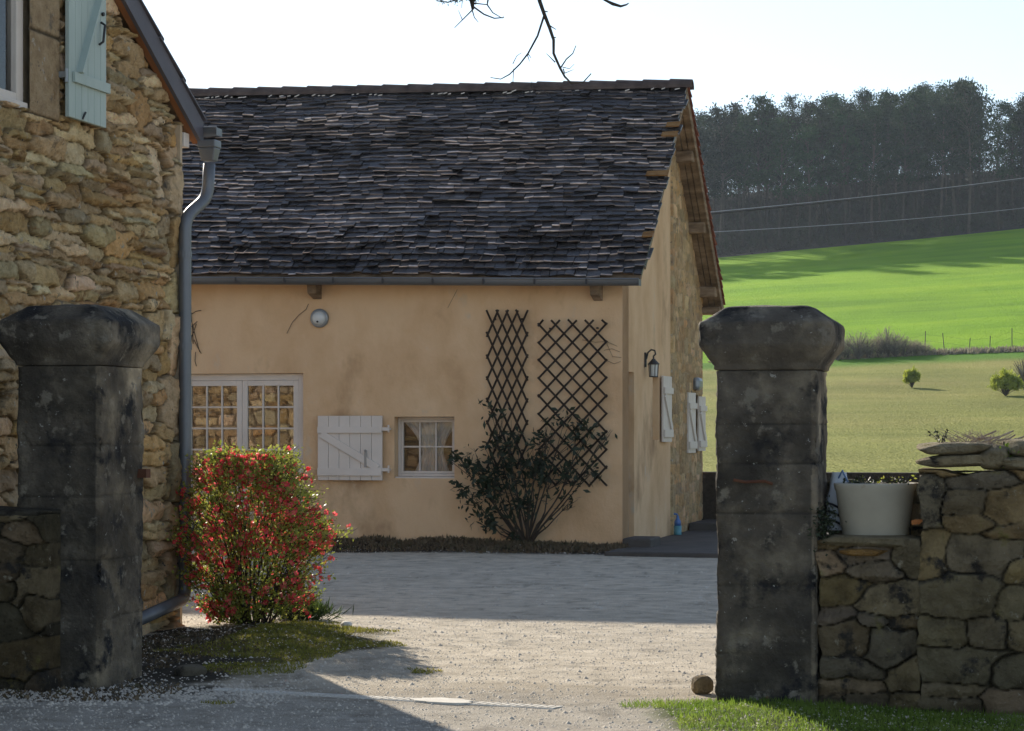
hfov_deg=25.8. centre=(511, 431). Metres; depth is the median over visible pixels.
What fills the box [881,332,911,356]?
bare shrub
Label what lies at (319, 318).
bulkhead lamp
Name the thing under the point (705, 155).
pine tree
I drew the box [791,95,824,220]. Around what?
pine tree
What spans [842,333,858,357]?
bare shrub
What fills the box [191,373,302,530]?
french window
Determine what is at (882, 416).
pasture
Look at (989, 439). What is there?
twig tangle
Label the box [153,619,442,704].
moss grass
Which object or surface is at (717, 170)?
pine tree
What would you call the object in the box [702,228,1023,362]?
crop field
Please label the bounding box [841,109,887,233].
pine tree
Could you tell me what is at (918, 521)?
dry leaf
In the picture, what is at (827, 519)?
ivy tuft
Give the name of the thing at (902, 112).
pine tree
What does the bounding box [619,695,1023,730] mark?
verge grass
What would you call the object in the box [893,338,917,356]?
bare shrub
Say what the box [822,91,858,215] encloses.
pine tree
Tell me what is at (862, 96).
pine tree
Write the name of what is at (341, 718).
ground
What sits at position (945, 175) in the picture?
pine tree
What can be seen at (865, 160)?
pine tree
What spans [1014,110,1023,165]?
pine tree
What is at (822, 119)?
pine tree
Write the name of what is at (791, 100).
pine tree
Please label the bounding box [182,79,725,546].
farmhouse
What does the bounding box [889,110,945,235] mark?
pine tree
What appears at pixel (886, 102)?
pine tree
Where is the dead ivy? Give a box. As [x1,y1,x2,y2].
[191,294,620,365]
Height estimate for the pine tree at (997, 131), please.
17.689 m
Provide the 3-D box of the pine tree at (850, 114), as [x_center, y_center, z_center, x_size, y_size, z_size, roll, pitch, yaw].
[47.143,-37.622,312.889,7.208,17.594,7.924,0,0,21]
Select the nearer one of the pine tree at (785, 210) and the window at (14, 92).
the window at (14, 92)
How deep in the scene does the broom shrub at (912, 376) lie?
125.00 m
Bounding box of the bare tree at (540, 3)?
[436,0,628,86]
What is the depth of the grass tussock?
16.10 m
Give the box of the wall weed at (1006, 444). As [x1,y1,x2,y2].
[999,443,1020,467]
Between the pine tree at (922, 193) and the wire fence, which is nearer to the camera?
the wire fence
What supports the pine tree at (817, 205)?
on the woodland floor
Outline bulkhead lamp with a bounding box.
[310,309,328,327]
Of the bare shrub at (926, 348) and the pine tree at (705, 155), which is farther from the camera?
the pine tree at (705, 155)
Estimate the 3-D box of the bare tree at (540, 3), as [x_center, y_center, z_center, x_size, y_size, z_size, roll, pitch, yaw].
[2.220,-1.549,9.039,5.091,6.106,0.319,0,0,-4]
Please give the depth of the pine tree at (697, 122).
311.33 m
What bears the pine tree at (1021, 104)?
on the woodland floor
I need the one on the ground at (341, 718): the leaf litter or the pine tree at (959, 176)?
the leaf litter
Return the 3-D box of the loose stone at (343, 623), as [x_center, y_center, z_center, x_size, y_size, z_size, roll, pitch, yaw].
[-1.156,1.349,15.679,0.076,0.049,0.075,0,0,-28]
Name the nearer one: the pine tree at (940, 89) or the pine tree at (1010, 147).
the pine tree at (1010, 147)
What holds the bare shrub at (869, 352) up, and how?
on the pasture
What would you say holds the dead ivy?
attached to the farmhouse
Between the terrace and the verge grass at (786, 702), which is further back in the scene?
the terrace
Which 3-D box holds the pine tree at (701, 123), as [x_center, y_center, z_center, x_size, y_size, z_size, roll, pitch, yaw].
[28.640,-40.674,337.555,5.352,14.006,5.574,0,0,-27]
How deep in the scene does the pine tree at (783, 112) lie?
344.52 m
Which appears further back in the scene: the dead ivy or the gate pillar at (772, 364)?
the dead ivy
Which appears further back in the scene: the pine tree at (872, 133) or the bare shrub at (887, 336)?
the pine tree at (872, 133)
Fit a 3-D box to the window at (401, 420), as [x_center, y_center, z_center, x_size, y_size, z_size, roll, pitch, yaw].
[-1.014,0.179,27.156,0.747,0.719,0.060,0,0,14]
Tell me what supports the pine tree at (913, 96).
on the woodland floor
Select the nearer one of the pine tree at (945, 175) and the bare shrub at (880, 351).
the bare shrub at (880, 351)
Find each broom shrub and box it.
[902,366,921,387]
[987,367,1023,395]
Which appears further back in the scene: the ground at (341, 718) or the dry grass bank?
the dry grass bank
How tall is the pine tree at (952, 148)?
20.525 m
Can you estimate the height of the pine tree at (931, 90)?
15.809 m
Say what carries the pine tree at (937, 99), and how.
on the woodland floor
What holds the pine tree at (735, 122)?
on the woodland floor
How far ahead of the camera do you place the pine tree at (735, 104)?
325.73 m
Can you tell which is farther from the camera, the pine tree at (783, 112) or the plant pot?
the pine tree at (783, 112)
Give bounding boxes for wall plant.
[927,428,948,442]
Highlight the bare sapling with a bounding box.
[1010,358,1023,389]
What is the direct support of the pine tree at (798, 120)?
on the woodland floor
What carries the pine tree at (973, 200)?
on the woodland floor
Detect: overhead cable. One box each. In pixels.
[711,179,1023,214]
[712,178,1020,211]
[714,208,1020,231]
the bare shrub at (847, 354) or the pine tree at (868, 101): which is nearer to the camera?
the bare shrub at (847, 354)
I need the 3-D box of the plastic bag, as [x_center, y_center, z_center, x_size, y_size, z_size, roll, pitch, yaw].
[1.702,0.352,11.655,0.161,0.315,0.127,0,0,14]
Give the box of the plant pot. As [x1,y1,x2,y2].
[834,473,916,534]
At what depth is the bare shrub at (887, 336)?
156.59 m
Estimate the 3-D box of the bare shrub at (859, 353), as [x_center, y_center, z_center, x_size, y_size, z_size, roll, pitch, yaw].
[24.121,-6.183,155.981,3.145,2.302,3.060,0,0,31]
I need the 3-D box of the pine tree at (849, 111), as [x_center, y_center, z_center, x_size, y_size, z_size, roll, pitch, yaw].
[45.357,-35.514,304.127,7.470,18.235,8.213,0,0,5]
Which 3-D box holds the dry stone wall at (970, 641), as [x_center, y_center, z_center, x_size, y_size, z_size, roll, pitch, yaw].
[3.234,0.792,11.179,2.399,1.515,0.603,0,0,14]
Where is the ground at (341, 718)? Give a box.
[0,535,1023,730]
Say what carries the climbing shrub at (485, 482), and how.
on the ground at (341, 718)
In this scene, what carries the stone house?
on the ground at (341, 718)
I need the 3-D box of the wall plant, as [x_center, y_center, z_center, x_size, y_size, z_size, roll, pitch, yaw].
[2.166,0.023,11.376,0.121,0.096,0.082,0,0,0]
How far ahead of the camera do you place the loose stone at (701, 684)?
11.90 m
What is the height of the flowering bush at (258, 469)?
1.359 m
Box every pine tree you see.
[694,108,709,126]
[695,116,711,187]
[696,123,712,188]
[697,102,751,253]
[697,117,708,130]
[697,127,732,197]
[701,114,738,229]
[701,122,744,249]
[704,126,726,227]
[716,108,767,247]
[723,104,754,232]
[726,101,745,210]
[729,91,791,248]
[739,99,793,246]
[739,129,760,226]
[746,114,790,204]
[756,118,807,249]
[761,125,801,235]
[776,109,790,157]
[778,92,808,199]
[781,112,817,233]
[785,123,835,246]
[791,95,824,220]
[791,113,842,235]
[798,104,847,242]
[802,105,844,226]
[816,90,837,207]
[820,104,870,233]
[820,110,872,240]
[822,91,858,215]
[827,99,866,222]
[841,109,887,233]
[848,107,897,237]
[850,86,879,194]
[854,93,877,109]
[854,95,897,224]
[857,105,884,211]
[867,103,908,225]
[870,92,901,184]
[873,87,903,188]
[876,101,931,237]
[886,88,935,225]
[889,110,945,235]
[890,87,934,222]
[901,85,936,206]
[910,104,946,219]
[914,81,933,106]
[918,96,968,231]
[922,88,937,188]
[924,77,982,224]
[926,88,946,197]
[929,109,958,207]
[931,82,950,174]
[933,75,986,199]
[935,101,973,218]
[937,78,1007,232]
[953,103,995,212]
[954,81,1000,219]
[973,99,1020,229]
[989,118,1023,218]
[999,108,1022,203]
[1000,106,1023,222]
[1001,92,1023,185]
[1001,102,1019,177]
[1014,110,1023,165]
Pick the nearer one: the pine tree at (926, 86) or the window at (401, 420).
the window at (401, 420)
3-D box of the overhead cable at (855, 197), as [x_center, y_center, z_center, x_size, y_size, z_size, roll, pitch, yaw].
[12.695,-6.242,53.050,0.012,6.464,48.529,0,0,25]
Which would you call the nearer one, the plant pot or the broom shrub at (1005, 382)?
the plant pot
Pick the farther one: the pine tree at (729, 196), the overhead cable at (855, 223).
the pine tree at (729, 196)
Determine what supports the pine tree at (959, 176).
on the woodland floor
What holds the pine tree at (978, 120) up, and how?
on the woodland floor
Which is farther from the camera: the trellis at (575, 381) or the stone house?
the trellis at (575, 381)
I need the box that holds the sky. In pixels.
[142,0,1023,193]
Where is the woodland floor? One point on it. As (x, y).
(874, 240)
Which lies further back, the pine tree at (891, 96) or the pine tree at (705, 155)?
the pine tree at (891, 96)
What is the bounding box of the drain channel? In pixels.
[213,688,562,708]
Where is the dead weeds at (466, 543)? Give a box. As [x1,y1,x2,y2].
[191,529,629,553]
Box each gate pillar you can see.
[0,304,159,687]
[699,305,844,702]
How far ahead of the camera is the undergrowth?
310.02 m
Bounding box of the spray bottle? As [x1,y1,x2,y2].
[674,513,681,534]
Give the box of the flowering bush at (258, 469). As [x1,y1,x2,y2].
[166,440,355,624]
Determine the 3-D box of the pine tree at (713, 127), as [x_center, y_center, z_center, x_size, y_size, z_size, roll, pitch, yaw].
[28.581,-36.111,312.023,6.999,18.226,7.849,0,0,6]
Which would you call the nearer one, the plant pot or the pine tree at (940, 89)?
the plant pot
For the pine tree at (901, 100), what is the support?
on the woodland floor
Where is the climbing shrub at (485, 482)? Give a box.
[446,399,616,541]
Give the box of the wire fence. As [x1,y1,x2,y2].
[912,331,1021,348]
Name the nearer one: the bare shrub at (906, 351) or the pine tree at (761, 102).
the bare shrub at (906, 351)
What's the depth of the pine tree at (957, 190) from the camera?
310.21 m
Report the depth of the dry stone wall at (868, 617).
11.32 m
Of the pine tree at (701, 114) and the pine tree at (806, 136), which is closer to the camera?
the pine tree at (806, 136)
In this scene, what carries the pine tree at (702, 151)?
on the woodland floor
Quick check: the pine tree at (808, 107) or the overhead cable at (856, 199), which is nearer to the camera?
the overhead cable at (856, 199)
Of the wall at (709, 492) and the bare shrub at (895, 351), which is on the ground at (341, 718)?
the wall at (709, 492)
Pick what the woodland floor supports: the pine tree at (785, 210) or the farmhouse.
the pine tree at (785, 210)
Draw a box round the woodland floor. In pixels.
[710,172,1023,257]
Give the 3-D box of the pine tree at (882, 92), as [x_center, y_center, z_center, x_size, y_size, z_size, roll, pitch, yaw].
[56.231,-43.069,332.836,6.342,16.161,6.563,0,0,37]
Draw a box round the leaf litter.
[0,630,258,701]
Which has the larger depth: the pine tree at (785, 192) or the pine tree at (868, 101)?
the pine tree at (868, 101)
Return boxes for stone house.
[0,0,221,635]
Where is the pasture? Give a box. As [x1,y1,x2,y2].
[702,351,1023,472]
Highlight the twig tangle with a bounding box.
[925,429,1023,444]
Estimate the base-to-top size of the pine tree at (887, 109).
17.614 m
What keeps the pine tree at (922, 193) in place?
on the woodland floor
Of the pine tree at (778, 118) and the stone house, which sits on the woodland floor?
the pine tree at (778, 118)
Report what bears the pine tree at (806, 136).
on the woodland floor
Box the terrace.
[604,519,828,557]
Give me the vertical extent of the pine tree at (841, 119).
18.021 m
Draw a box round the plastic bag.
[825,470,847,529]
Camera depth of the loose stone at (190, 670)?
12.75 m
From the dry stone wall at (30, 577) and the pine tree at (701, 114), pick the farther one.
the pine tree at (701, 114)
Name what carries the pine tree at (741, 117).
on the woodland floor
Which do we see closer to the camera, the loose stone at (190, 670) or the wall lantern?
the loose stone at (190, 670)
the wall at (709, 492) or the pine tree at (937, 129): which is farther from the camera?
the pine tree at (937, 129)
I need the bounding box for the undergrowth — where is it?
[709,99,1023,255]
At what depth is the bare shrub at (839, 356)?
155.84 m
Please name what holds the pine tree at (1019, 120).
on the woodland floor
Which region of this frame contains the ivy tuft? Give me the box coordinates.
[804,494,846,555]
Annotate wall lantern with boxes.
[644,349,658,376]
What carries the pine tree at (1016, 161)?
on the woodland floor
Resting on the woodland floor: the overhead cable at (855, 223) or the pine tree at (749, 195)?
the pine tree at (749, 195)
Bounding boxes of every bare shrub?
[836,342,849,359]
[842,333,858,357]
[843,327,880,358]
[855,334,882,357]
[870,340,889,355]
[871,327,903,356]
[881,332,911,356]
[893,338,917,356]
[904,340,928,354]
[914,341,935,353]
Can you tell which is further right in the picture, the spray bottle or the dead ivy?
the spray bottle
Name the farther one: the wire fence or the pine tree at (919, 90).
the pine tree at (919, 90)
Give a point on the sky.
(731, 50)
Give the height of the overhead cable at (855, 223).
5.720 m
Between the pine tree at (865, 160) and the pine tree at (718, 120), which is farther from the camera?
the pine tree at (865, 160)
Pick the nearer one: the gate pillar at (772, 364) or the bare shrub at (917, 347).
the gate pillar at (772, 364)
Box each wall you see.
[0,506,60,691]
[702,472,919,519]
[815,534,921,709]
[826,479,922,535]
[915,439,1023,714]
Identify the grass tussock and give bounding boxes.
[267,597,353,621]
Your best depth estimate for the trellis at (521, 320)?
26.67 m
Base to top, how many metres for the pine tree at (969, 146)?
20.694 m
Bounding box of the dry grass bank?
[708,344,1023,362]
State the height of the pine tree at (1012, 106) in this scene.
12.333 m
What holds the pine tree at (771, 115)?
on the woodland floor
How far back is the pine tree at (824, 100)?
326.95 m
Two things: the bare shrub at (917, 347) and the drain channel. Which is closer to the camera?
the drain channel
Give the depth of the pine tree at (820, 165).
312.59 m
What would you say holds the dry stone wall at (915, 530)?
on the ground at (341, 718)
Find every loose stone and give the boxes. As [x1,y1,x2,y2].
[174,664,206,675]
[341,621,351,625]
[691,675,713,693]
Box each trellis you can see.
[485,309,528,468]
[537,319,607,486]
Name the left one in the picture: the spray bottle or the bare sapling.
the spray bottle
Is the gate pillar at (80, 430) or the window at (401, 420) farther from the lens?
the window at (401, 420)
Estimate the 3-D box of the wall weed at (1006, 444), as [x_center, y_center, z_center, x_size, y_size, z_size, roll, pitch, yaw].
[2.455,0.117,11.132,0.163,0.133,0.097,0,0,42]
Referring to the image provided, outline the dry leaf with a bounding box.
[911,519,922,524]
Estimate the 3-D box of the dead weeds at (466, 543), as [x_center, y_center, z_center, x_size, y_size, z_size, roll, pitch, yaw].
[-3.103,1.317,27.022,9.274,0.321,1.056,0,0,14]
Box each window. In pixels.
[0,0,27,107]
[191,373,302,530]
[398,417,453,476]

